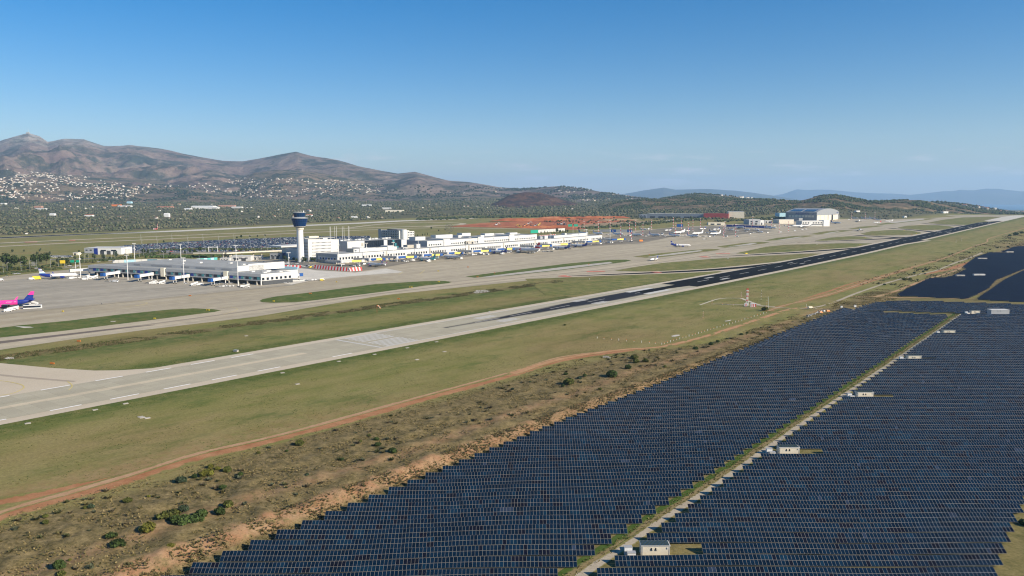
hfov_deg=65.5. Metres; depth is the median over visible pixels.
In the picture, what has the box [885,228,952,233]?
exit taxiway
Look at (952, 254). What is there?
scrub tufts
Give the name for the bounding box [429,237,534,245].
windows
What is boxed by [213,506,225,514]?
shrub
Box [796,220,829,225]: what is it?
building
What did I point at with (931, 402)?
solar panel row
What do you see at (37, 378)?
guide line
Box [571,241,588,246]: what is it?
airliner
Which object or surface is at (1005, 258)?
solar panel row
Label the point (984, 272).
solar panel row
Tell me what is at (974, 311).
transformer house
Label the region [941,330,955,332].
transformer house
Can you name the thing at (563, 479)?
solar panel row
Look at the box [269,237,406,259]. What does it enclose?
terminal hall
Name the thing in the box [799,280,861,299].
dirt track
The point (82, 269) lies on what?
jet bridge
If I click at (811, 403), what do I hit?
solar panel row
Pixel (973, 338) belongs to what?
solar panel row
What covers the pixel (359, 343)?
threshold bar
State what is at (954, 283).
solar panel row
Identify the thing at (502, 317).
tyre rubber
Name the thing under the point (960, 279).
solar panel row
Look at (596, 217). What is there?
earth mound
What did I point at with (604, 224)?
construction site
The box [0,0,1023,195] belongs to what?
sky
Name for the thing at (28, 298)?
airliner
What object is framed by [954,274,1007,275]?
solar panel row
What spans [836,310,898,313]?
solar panel row
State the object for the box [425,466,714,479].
solar panel row
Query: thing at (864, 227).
grass verge
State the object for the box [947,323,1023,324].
solar panel row
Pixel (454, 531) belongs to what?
solar panel row
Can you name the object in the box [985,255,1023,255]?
solar panel row
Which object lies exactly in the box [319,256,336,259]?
end windows
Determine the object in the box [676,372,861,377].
solar panel row
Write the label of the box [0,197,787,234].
olive grove
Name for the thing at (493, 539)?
solar panel row
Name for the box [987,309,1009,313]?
transformer house
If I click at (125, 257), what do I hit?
hedge
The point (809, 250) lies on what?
exit taxiway
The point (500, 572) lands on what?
solar panel row
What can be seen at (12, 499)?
dirt track
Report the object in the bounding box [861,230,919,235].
grass verge
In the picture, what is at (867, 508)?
solar panel row
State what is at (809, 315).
rubble heap
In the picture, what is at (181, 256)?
hedge
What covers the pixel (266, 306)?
taxiway
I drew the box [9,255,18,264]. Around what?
tree
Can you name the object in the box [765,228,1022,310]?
dirt track
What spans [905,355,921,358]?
transformer house
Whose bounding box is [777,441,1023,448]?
solar panel row
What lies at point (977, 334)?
solar panel row
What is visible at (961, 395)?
solar panel row
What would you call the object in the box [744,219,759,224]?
shed
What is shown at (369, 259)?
jet bridge
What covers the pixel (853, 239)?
exit taxiway
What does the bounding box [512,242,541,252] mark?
airliner
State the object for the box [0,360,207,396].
turn pad
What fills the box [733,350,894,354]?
solar panel row
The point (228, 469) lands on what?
shrub
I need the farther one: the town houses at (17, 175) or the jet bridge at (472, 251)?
the town houses at (17, 175)
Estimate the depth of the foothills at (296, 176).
6332.82 m
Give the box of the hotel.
[378,229,413,238]
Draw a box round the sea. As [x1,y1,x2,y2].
[972,204,1023,209]
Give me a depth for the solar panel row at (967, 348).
498.47 m
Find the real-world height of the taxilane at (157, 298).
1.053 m
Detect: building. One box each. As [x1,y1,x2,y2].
[191,206,216,208]
[218,205,235,206]
[222,254,232,257]
[231,255,253,260]
[270,253,282,258]
[385,210,403,211]
[775,213,785,216]
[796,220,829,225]
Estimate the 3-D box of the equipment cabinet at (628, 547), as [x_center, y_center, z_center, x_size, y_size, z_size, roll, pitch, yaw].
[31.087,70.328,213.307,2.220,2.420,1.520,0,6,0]
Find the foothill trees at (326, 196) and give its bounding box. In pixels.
[225,183,505,200]
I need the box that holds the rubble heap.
[805,310,821,317]
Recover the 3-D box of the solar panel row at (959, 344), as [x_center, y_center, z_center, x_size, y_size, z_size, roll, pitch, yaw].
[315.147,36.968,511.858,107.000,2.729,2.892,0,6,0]
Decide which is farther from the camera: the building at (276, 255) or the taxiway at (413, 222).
the taxiway at (413, 222)
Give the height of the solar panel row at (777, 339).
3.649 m
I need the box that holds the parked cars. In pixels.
[122,236,370,250]
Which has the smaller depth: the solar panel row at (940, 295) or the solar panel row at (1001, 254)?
the solar panel row at (940, 295)
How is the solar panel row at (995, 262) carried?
on the ground at (286, 395)
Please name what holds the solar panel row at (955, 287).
on the ground at (286, 395)
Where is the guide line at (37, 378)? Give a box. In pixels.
[0,374,74,381]
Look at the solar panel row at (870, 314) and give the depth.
657.69 m
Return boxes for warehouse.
[647,213,703,217]
[704,213,728,218]
[707,222,724,224]
[727,211,743,217]
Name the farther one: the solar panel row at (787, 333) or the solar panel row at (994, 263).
the solar panel row at (994, 263)
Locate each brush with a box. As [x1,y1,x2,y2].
[0,280,562,360]
[0,303,848,574]
[684,207,941,219]
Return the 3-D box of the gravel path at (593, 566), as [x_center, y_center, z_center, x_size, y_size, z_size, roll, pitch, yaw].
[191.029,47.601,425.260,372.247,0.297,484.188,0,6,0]
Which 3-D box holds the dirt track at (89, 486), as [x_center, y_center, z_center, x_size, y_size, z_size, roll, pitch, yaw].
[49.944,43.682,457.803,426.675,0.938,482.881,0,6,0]
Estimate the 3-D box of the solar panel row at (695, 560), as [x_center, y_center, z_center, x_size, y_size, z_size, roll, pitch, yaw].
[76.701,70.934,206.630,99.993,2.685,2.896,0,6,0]
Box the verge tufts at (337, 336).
[118,283,646,369]
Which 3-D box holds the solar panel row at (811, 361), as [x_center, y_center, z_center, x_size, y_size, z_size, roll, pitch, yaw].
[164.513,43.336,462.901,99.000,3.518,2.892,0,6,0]
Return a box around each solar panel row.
[160,568,557,575]
[189,556,576,574]
[220,544,594,561]
[248,534,611,549]
[275,524,627,539]
[300,514,641,529]
[324,505,655,519]
[347,496,668,510]
[368,488,681,502]
[388,480,693,494]
[407,473,704,486]
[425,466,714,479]
[442,460,724,471]
[459,453,734,465]
[474,448,743,458]
[489,442,752,452]
[503,437,760,446]
[517,432,768,440]
[530,427,776,436]
[542,422,783,430]
[554,418,790,425]
[566,413,797,421]
[577,409,803,417]
[588,405,810,412]
[597,567,997,575]
[598,401,816,408]
[608,397,822,404]
[614,554,1002,566]
[617,394,828,401]
[627,390,833,397]
[636,387,838,393]
[644,383,841,390]
[646,532,1010,543]
[653,380,847,387]
[661,377,851,383]
[661,522,1014,532]
[669,374,856,380]
[674,512,1017,522]
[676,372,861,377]
[683,369,865,374]
[687,504,1023,512]
[690,366,869,371]
[697,364,873,369]
[700,495,1023,504]
[701,543,1006,554]
[703,361,876,366]
[710,359,880,363]
[711,487,1023,495]
[716,357,884,361]
[722,354,887,359]
[722,479,1023,487]
[727,352,891,357]
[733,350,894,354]
[733,472,1023,479]
[738,348,897,352]
[742,465,1023,472]
[744,346,900,350]
[749,344,903,348]
[751,459,1023,465]
[754,342,906,346]
[759,340,909,344]
[760,453,1023,459]
[764,338,912,342]
[768,336,914,340]
[773,334,917,338]
[777,333,920,336]
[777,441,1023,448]
[781,331,922,334]
[785,436,1023,441]
[786,329,925,333]
[790,328,927,331]
[792,431,1023,436]
[794,326,929,330]
[798,325,932,328]
[799,426,1023,431]
[802,323,934,327]
[806,322,936,325]
[806,421,1023,426]
[809,320,939,324]
[812,417,1023,421]
[813,319,941,322]
[816,318,943,321]
[819,316,945,319]
[819,412,1023,416]
[821,447,1023,453]
[823,315,947,318]
[825,408,1023,412]
[826,314,947,317]
[829,312,929,315]
[831,404,1023,408]
[832,311,913,315]
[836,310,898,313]
[836,400,1023,404]
[839,309,882,312]
[841,307,867,310]
[842,397,1023,400]
[852,390,1023,394]
[855,306,1023,310]
[857,386,1023,389]
[858,305,1023,307]
[861,383,1023,386]
[862,304,1023,306]
[865,303,1010,305]
[866,380,1023,383]
[868,302,985,304]
[870,377,1023,379]
[872,302,963,303]
[874,374,1023,377]
[875,301,943,302]
[879,371,1023,373]
[882,368,1023,371]
[886,366,1023,368]
[890,363,1023,365]
[892,393,1023,396]
[893,361,1023,363]
[897,358,1023,360]
[898,293,977,294]
[899,292,977,293]
[899,294,975,295]
[901,291,979,292]
[901,307,1023,310]
[903,354,1023,357]
[904,290,982,291]
[906,289,984,290]
[907,288,985,289]
[907,351,1023,353]
[909,349,1023,351]
[911,286,989,287]
[913,285,989,286]
[913,347,1023,349]
[915,308,1023,311]
[915,345,1023,347]
[917,283,991,284]
[917,295,972,296]
[918,343,1023,345]
[921,341,1023,343]
[922,281,993,282]
[922,282,991,283]
[923,280,992,280]
[924,339,1023,341]
[925,287,986,288]
[926,279,995,280]
[927,337,1023,339]
[929,278,997,278]
[929,309,1023,312]
[929,336,1023,337]
[931,334,1023,335]
[934,277,999,278]
[934,332,1023,333]
[935,295,970,297]
[935,356,1023,358]
[938,329,1023,331]
[941,327,1023,328]
[943,326,1023,327]
[945,324,1023,325]
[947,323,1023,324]
[948,276,1002,277]
[950,290,981,291]
[950,322,1023,322]
[951,320,1023,321]
[953,319,1023,319]
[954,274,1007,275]
[954,311,1023,312]
[955,317,1023,318]
[956,273,1010,274]
[957,316,1023,317]
[959,272,1012,272]
[959,315,1023,316]
[961,271,1014,272]
[961,314,1023,314]
[962,270,1017,271]
[965,264,1016,264]
[965,269,1020,270]
[966,263,1023,263]
[966,275,1003,276]
[966,331,1023,332]
[967,262,1023,262]
[969,261,1009,261]
[970,260,1023,260]
[972,268,1022,269]
[975,257,1023,257]
[978,297,1023,299]
[979,297,1023,297]
[980,296,1023,296]
[981,295,1023,295]
[982,254,1021,254]
[983,294,1023,294]
[984,265,1023,265]
[984,293,1023,293]
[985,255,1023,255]
[985,292,1023,292]
[986,312,1023,313]
[987,258,1023,258]
[989,290,1023,290]
[989,298,1014,300]
[990,289,1023,289]
[991,288,1023,288]
[992,256,1023,256]
[994,286,1023,286]
[1008,299,1023,301]
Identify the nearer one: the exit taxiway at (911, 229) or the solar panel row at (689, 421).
the solar panel row at (689, 421)
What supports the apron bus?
on the apron at (52, 292)
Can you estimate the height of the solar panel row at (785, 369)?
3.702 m
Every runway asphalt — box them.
[637,285,674,292]
[663,221,999,287]
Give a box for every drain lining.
[486,262,611,276]
[650,250,700,256]
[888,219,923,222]
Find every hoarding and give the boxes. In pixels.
[112,259,160,262]
[600,229,630,231]
[726,225,770,227]
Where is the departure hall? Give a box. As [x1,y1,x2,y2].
[407,230,537,246]
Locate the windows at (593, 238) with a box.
[339,238,600,259]
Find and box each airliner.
[0,291,34,307]
[38,268,77,278]
[366,259,386,266]
[417,253,437,260]
[444,252,463,258]
[491,247,507,253]
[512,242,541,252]
[553,243,569,249]
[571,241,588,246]
[671,241,690,246]
[792,222,811,227]
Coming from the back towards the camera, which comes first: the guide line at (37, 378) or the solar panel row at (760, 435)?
the guide line at (37, 378)
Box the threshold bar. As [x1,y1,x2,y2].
[338,340,381,347]
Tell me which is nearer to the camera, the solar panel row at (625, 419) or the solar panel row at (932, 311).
the solar panel row at (625, 419)
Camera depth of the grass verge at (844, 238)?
1763.28 m
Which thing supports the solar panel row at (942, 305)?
on the ground at (286, 395)
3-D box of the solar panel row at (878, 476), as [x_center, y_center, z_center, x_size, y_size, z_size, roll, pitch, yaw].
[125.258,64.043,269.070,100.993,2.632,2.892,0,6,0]
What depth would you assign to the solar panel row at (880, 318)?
630.02 m
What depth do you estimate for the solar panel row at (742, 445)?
303.51 m
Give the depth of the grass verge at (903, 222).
2515.11 m
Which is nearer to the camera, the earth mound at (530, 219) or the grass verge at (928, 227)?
the grass verge at (928, 227)
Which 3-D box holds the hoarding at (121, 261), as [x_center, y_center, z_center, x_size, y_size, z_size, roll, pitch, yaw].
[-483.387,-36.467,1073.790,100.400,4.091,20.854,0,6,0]
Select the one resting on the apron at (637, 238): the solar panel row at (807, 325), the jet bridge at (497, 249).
the jet bridge at (497, 249)
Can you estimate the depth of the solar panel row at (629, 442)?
310.49 m
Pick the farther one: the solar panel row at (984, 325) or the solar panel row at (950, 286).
the solar panel row at (950, 286)
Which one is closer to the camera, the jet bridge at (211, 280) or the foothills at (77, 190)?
the jet bridge at (211, 280)
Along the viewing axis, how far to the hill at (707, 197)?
5096.12 m
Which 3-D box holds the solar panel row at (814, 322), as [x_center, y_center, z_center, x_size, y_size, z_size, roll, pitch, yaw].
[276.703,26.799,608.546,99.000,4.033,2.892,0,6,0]
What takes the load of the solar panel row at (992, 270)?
on the ground at (286, 395)
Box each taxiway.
[0,223,933,346]
[0,228,599,246]
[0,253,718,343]
[0,325,150,342]
[6,224,466,242]
[348,222,465,227]
[567,258,841,276]
[575,262,780,275]
[707,240,929,256]
[712,240,924,256]
[797,235,915,242]
[798,236,910,242]
[855,235,901,237]
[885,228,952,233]
[889,228,932,231]
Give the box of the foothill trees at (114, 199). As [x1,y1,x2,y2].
[0,183,237,203]
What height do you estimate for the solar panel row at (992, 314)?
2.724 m
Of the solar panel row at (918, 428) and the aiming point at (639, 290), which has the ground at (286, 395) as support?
the solar panel row at (918, 428)
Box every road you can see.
[4,258,157,274]
[50,251,155,259]
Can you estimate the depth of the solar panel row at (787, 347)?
511.98 m
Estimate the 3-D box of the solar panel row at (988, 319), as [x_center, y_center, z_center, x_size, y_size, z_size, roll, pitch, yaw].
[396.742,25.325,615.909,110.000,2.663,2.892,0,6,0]
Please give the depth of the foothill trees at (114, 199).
5386.09 m
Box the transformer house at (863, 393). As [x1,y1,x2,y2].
[855,390,873,396]
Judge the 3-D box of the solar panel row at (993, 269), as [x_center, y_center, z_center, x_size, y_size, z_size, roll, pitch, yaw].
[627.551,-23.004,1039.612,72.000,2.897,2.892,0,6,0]
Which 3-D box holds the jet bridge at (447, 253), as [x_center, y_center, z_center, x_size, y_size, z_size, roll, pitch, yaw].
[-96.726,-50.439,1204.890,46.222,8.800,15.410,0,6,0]
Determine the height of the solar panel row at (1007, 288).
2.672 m
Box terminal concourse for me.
[316,235,601,263]
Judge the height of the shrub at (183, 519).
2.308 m
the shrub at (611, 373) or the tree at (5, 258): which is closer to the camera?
the shrub at (611, 373)
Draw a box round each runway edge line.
[337,284,657,339]
[386,288,688,346]
[673,223,973,281]
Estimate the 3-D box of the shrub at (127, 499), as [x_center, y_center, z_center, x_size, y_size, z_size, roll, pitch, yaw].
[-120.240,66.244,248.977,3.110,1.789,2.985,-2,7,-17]
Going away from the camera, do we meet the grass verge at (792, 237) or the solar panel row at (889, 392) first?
the solar panel row at (889, 392)
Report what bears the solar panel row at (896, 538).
on the ground at (286, 395)
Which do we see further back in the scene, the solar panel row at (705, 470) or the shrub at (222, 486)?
the solar panel row at (705, 470)
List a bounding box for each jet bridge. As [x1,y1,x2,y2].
[69,268,88,272]
[100,270,119,279]
[134,272,153,281]
[169,274,189,283]
[208,276,226,285]
[293,273,302,279]
[326,259,364,266]
[354,258,385,261]
[382,255,416,260]
[408,253,442,258]
[433,252,463,256]
[458,250,490,253]
[482,248,514,252]
[520,245,551,248]
[540,243,568,247]
[573,240,600,242]
[598,238,625,241]
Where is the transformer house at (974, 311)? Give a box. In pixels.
[969,310,979,313]
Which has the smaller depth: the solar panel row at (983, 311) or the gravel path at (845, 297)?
the solar panel row at (983, 311)
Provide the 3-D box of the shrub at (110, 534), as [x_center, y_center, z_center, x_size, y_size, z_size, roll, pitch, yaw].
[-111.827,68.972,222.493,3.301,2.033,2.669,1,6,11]
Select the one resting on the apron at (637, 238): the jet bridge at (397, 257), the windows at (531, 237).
the jet bridge at (397, 257)
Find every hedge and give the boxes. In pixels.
[0,267,62,274]
[2,259,84,271]
[82,251,162,262]
[145,254,221,257]
[147,247,284,250]
[416,214,585,219]
[577,217,717,228]
[699,217,784,221]
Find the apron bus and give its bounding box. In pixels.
[23,304,41,308]
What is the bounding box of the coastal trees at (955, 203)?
[929,200,1023,214]
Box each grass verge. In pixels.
[0,308,219,336]
[260,281,449,302]
[467,260,629,277]
[526,271,720,296]
[616,253,817,271]
[634,249,718,257]
[717,242,767,247]
[739,243,871,253]
[766,235,809,240]
[813,230,852,234]
[815,236,872,240]
[850,225,878,228]
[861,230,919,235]
[877,218,932,224]
[897,225,953,229]
[929,217,999,224]
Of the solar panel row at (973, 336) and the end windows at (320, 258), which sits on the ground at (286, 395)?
the solar panel row at (973, 336)
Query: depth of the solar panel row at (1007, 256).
1248.62 m
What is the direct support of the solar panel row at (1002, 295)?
on the ground at (286, 395)
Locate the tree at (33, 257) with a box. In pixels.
[30,254,38,262]
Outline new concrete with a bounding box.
[985,215,1023,220]
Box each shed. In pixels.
[84,246,108,252]
[94,246,131,254]
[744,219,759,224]
[773,219,793,223]
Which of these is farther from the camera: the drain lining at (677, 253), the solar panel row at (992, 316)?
the drain lining at (677, 253)
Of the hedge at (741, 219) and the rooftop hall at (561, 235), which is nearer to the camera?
the rooftop hall at (561, 235)
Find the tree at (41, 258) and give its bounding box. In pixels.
[38,253,44,264]
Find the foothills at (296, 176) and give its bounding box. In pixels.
[226,170,504,200]
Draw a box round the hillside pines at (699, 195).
[656,192,764,198]
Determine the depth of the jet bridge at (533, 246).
1372.77 m
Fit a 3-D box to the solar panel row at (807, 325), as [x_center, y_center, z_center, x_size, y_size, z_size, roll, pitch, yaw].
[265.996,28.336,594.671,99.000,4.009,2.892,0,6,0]
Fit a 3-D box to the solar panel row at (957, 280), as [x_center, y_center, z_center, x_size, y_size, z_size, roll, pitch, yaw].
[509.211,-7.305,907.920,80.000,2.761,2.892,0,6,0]
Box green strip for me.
[558,313,957,575]
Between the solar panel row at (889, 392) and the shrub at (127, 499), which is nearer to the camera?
the shrub at (127, 499)
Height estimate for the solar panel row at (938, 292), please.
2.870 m
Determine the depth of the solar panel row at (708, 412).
352.17 m
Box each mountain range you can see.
[0,133,640,201]
[621,188,797,199]
[775,189,1023,204]
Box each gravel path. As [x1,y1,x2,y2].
[573,313,963,575]
[766,253,982,308]
[851,296,969,298]
[874,266,963,296]
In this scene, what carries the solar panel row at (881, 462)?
on the ground at (286, 395)
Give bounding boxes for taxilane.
[0,276,393,324]
[0,285,313,321]
[2,280,315,314]
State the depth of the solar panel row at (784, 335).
553.67 m
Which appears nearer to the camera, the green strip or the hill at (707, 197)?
the green strip
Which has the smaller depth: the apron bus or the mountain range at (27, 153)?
the apron bus
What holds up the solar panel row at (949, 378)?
on the ground at (286, 395)
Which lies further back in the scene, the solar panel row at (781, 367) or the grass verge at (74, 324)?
the grass verge at (74, 324)
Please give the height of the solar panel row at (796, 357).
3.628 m
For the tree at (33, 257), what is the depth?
1009.36 m
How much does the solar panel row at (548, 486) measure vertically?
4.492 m
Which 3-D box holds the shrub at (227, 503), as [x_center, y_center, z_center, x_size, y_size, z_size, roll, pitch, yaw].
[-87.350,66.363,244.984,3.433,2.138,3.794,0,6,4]
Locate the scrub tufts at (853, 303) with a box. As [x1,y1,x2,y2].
[744,289,901,333]
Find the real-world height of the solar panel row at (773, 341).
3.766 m
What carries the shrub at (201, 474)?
on the ground at (286, 395)
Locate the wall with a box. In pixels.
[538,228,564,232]
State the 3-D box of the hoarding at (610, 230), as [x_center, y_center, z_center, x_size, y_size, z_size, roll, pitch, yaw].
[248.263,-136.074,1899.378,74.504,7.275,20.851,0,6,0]
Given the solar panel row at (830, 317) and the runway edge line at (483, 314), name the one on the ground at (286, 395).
the solar panel row at (830, 317)
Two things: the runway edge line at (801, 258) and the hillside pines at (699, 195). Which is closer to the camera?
the runway edge line at (801, 258)
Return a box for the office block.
[303,236,338,260]
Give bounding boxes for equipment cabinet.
[624,545,632,554]
[627,550,635,554]
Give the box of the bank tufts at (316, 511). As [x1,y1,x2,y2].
[91,327,794,575]
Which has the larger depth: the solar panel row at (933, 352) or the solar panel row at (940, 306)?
the solar panel row at (940, 306)
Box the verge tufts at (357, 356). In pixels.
[0,280,749,432]
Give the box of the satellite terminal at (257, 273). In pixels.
[88,258,297,284]
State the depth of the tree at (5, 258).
994.37 m
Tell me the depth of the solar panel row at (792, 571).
199.91 m
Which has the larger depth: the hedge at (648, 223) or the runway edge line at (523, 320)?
the hedge at (648, 223)
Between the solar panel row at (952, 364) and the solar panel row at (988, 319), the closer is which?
the solar panel row at (952, 364)
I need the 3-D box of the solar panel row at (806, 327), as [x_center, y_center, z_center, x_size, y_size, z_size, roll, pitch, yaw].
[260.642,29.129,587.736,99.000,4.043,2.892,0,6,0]
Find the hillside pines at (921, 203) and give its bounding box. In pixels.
[776,194,1022,213]
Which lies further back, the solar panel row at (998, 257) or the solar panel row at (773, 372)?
the solar panel row at (998, 257)
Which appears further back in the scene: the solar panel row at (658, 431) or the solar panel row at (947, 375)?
the solar panel row at (947, 375)
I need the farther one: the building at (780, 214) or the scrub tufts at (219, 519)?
the building at (780, 214)
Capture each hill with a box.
[490,192,579,207]
[605,198,794,209]
[663,194,738,198]
[791,195,1007,213]
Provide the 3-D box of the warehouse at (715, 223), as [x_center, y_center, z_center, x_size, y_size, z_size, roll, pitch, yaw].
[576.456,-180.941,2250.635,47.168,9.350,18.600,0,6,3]
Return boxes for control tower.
[291,210,307,261]
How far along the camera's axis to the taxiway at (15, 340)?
556.26 m
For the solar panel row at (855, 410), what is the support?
on the ground at (286, 395)
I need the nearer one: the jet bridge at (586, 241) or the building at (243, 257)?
the building at (243, 257)
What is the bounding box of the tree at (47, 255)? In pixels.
[43,252,50,263]
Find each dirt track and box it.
[0,312,783,524]
[0,351,599,514]
[0,475,116,506]
[508,307,813,373]
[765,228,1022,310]
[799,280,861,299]
[922,261,968,274]
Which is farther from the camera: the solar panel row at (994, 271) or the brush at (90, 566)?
the solar panel row at (994, 271)
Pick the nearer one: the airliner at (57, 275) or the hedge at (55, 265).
the airliner at (57, 275)
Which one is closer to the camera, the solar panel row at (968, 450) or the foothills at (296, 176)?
the solar panel row at (968, 450)
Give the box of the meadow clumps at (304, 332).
[7,276,624,369]
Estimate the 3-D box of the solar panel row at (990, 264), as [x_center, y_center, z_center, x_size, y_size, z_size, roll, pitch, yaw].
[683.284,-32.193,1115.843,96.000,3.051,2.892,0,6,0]
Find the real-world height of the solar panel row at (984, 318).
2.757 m
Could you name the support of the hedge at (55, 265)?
on the ground at (286, 395)
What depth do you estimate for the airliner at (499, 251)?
1278.44 m
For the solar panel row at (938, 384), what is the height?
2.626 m
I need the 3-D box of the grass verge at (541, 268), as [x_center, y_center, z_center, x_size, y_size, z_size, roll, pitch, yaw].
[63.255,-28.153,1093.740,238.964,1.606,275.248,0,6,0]
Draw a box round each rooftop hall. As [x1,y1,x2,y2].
[346,245,396,251]
[546,233,586,237]
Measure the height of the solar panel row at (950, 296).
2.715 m
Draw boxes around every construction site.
[452,219,633,229]
[578,221,647,228]
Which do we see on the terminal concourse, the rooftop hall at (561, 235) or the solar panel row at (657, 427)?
the rooftop hall at (561, 235)
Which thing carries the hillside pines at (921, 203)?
on the hill at (904, 206)
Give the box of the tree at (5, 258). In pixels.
[0,252,10,266]
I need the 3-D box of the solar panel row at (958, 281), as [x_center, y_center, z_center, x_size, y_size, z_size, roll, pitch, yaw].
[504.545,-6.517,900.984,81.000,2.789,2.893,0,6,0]
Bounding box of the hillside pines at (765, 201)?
[598,197,799,209]
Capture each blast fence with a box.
[284,265,300,267]
[314,265,361,270]
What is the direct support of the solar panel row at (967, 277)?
on the ground at (286, 395)
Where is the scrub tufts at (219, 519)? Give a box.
[0,329,777,575]
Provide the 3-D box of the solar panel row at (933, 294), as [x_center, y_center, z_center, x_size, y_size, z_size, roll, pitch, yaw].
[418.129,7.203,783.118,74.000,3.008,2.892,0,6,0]
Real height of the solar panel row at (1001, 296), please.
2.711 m
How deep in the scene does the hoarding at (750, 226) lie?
2131.43 m
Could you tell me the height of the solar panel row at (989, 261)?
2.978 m
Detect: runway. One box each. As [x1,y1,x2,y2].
[0,218,472,238]
[0,221,1000,419]
[0,232,135,237]
[0,353,307,408]
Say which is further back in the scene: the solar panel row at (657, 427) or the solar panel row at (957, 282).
the solar panel row at (957, 282)
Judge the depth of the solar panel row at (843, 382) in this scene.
407.85 m
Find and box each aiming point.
[627,288,651,291]
[644,289,669,293]
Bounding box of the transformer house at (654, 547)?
[639,540,669,554]
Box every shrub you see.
[52,559,66,569]
[56,570,66,575]
[104,531,117,538]
[109,538,125,547]
[122,497,132,502]
[138,521,155,532]
[155,509,180,519]
[169,515,179,523]
[174,514,189,525]
[175,475,186,482]
[177,505,188,511]
[186,513,204,522]
[195,508,208,516]
[198,470,206,476]
[203,468,213,475]
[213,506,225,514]
[219,484,226,488]
[222,465,231,472]
[223,500,233,507]
[294,439,304,445]
[388,447,396,452]
[563,378,574,384]
[606,370,617,377]
[630,354,638,358]
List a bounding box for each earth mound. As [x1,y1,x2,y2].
[492,218,567,220]
[515,225,578,227]
[540,216,580,218]
[577,216,628,218]
[598,219,637,220]
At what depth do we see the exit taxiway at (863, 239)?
1720.84 m
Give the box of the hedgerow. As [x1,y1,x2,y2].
[541,206,788,225]
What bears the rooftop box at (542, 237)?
on the terminal concourse
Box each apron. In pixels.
[0,215,1012,349]
[0,272,292,313]
[285,268,401,284]
[309,233,671,271]
[635,226,770,236]
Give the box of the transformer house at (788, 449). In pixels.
[776,444,799,453]
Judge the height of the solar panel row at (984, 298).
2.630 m
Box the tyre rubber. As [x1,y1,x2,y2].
[435,288,664,329]
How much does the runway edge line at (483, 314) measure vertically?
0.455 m
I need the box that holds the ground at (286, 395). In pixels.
[0,199,1023,575]
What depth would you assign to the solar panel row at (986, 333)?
554.04 m
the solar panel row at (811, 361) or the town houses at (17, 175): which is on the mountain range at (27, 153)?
the town houses at (17, 175)
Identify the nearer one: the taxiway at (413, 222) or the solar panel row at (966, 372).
the solar panel row at (966, 372)
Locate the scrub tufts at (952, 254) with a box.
[860,231,1023,289]
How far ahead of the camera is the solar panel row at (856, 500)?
248.14 m
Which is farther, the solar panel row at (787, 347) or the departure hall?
the departure hall
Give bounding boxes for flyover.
[193,250,281,257]
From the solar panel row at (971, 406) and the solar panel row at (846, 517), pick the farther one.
the solar panel row at (971, 406)
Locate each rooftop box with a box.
[401,244,419,248]
[537,235,547,238]
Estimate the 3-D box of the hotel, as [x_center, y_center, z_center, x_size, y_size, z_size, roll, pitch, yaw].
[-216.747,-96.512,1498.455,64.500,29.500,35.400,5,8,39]
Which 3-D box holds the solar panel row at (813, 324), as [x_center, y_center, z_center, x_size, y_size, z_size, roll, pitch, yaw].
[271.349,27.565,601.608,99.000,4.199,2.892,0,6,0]
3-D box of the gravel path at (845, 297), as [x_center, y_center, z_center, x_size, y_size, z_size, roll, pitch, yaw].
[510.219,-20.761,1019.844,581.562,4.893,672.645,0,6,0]
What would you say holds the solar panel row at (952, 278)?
on the ground at (286, 395)
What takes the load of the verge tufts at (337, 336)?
on the ground at (286, 395)
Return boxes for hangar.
[785,208,838,220]
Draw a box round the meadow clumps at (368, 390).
[0,280,829,491]
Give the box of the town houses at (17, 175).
[0,172,629,210]
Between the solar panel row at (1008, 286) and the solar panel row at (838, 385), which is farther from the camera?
the solar panel row at (1008, 286)
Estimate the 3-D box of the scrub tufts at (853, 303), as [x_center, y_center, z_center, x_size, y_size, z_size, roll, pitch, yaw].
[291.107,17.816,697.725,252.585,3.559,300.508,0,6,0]
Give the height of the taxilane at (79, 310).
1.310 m
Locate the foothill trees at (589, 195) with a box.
[125,185,651,202]
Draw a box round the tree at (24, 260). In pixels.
[19,256,27,265]
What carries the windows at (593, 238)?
in the terminal concourse
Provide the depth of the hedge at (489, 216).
2899.41 m
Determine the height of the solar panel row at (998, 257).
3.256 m
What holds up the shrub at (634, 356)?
on the ground at (286, 395)
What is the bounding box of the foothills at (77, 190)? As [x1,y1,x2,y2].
[0,172,238,203]
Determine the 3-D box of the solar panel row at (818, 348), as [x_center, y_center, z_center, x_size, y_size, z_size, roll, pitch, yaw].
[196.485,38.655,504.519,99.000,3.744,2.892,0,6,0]
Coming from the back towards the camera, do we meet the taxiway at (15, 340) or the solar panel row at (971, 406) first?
the taxiway at (15, 340)
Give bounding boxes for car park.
[132,236,363,252]
[253,260,311,268]
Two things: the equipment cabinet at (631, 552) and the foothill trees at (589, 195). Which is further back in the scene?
the foothill trees at (589, 195)

